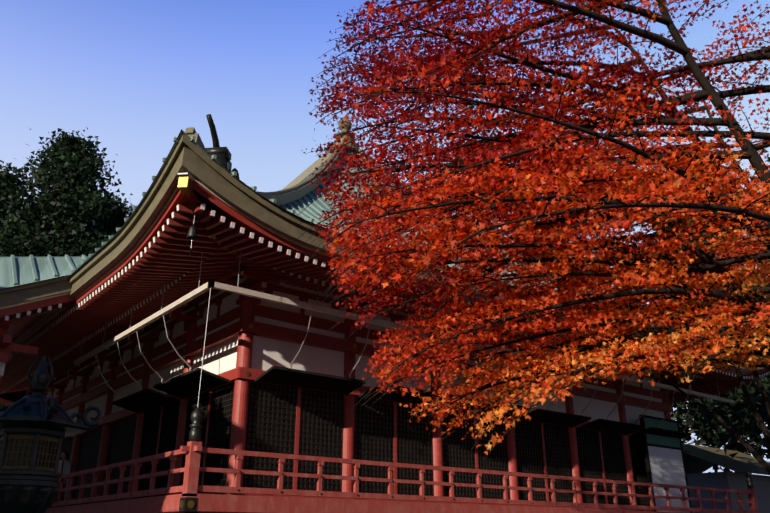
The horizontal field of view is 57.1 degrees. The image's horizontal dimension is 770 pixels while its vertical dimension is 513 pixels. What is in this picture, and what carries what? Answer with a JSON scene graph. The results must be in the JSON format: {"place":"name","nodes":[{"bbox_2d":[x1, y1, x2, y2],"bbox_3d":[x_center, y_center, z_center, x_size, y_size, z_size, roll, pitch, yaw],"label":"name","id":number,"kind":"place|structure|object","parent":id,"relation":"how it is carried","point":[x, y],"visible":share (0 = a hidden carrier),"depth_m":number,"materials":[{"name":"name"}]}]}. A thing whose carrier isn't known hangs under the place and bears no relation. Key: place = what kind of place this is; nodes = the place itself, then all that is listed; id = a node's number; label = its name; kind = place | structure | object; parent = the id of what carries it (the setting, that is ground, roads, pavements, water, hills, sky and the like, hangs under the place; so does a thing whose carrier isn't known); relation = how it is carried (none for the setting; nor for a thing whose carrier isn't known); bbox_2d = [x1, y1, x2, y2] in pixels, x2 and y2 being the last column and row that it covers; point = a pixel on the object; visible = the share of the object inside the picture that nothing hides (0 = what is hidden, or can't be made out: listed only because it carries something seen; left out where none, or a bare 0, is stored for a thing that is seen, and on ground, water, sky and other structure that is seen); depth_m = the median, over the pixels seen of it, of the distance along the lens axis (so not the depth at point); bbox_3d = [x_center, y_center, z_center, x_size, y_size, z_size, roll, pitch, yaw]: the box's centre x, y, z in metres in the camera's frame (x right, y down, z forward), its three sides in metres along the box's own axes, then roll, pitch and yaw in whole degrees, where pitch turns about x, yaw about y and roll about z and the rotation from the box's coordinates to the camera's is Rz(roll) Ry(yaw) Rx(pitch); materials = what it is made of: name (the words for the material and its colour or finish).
{"place":"outdoors","nodes":[
{"label":"outdoors","id":0,"kind":"place"},
{"bbox_2d":[0,0,769,475],"label":"sky","id":1,"kind":"structure","parent":0,"point":[136,74],"materials":[{"name":"blue"}]},
{"label":"ground","id":2,"kind":"structure","parent":0,"visible":0},
{"bbox_2d":[0,160,44,411],"bbox_3d":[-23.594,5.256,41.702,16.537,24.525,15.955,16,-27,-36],"label":"cedar tree","id":3,"kind":"object","parent":2,"relation":"on","point":[10,178],"visible":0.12,"depth_m":44.52,"materials":[{"name":"green plant"}]},
{"bbox_2d":[0,356,100,512],"bbox_3d":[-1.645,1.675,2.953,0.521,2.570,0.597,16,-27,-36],"label":"bronze lantern","id":4,"kind":"object","parent":2,"relation":"on","point":[36,426],"visible":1,"depth_m":3.17,"materials":[{"name":"black metal"}]},
{"bbox_2d":[0,127,132,410],"bbox_3d":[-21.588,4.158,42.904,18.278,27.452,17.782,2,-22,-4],"label":"cedar tree","id":5,"kind":"object","parent":2,"relation":"on","point":[70,204],"visible":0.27,"depth_m":44.54,"materials":[{"name":"green plant"}]},
{"bbox_2d":[81,193,133,245],"bbox_3d":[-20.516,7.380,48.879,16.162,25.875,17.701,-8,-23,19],"label":"cedar tree","id":6,"kind":"object","parent":2,"relation":"on","point":[121,215],"visible":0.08,"depth_m":51.38,"materials":[{"name":"green plant"}]},
{"bbox_2d":[0,114,769,512],"bbox_3d":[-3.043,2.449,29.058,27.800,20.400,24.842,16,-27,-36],"label":"temple hall","id":7,"kind":"structure","parent":2,"relation":"on","point":[186,342],"depth_m":17.74,"materials":[{"name":"red wood"}]},
{"bbox_2d":[639,415,691,512],"bbox_3d":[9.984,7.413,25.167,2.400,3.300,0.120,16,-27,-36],"label":"notice board","id":8,"kind":"object","parent":7,"relation":"on","point":[664,460],"visible":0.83,"depth_m":25.10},
{"bbox_2d":[294,0,769,464],"bbox_3d":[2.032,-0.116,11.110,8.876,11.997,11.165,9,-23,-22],"label":"maple tree","id":9,"kind":"object","parent":2,"relation":"on","point":[554,192],"visible":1,"depth_m":8.66,"materials":[{"name":"red plant"}]},
{"bbox_2d":[517,234,673,419],"bbox_3d":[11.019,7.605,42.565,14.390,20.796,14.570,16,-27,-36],"label":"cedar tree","id":10,"kind":"object","parent":2,"relation":"on","point":[562,276],"depth_m":43.82,"materials":[{"name":"green plant"}]},
{"bbox_2d":[445,240,769,474],"bbox_3d":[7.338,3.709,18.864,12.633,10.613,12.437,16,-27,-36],"label":"maple tree","id":11,"kind":"object","parent":2,"relation":"on","point":[763,278],"visible":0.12,"depth_m":20.67,"materials":[{"name":"plant"}]},
{"bbox_2d":[634,148,769,473],"bbox_3d":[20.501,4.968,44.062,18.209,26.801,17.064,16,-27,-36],"label":"cedar tree","id":12,"kind":"object","parent":2,"relation":"on","point":[680,414],"visible":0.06,"depth_m":42.02,"materials":[{"name":"green plant"}]},
{"bbox_2d":[680,149,769,461],"bbox_3d":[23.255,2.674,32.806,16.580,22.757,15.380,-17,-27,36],"label":"cedar tree","id":13,"kind":"object","parent":2,"relation":"on","point":[742,404],"visible":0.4,"depth_m":31.17,"materials":[{"name":"green plant"}]},
{"bbox_2d":[682,443,769,512],"bbox_3d":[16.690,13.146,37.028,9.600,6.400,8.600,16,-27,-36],"label":"building","id":14,"kind":"structure","parent":2,"relation":"on","point":[699,460],"depth_m":33.81,"materials":[{"name":"grey"}]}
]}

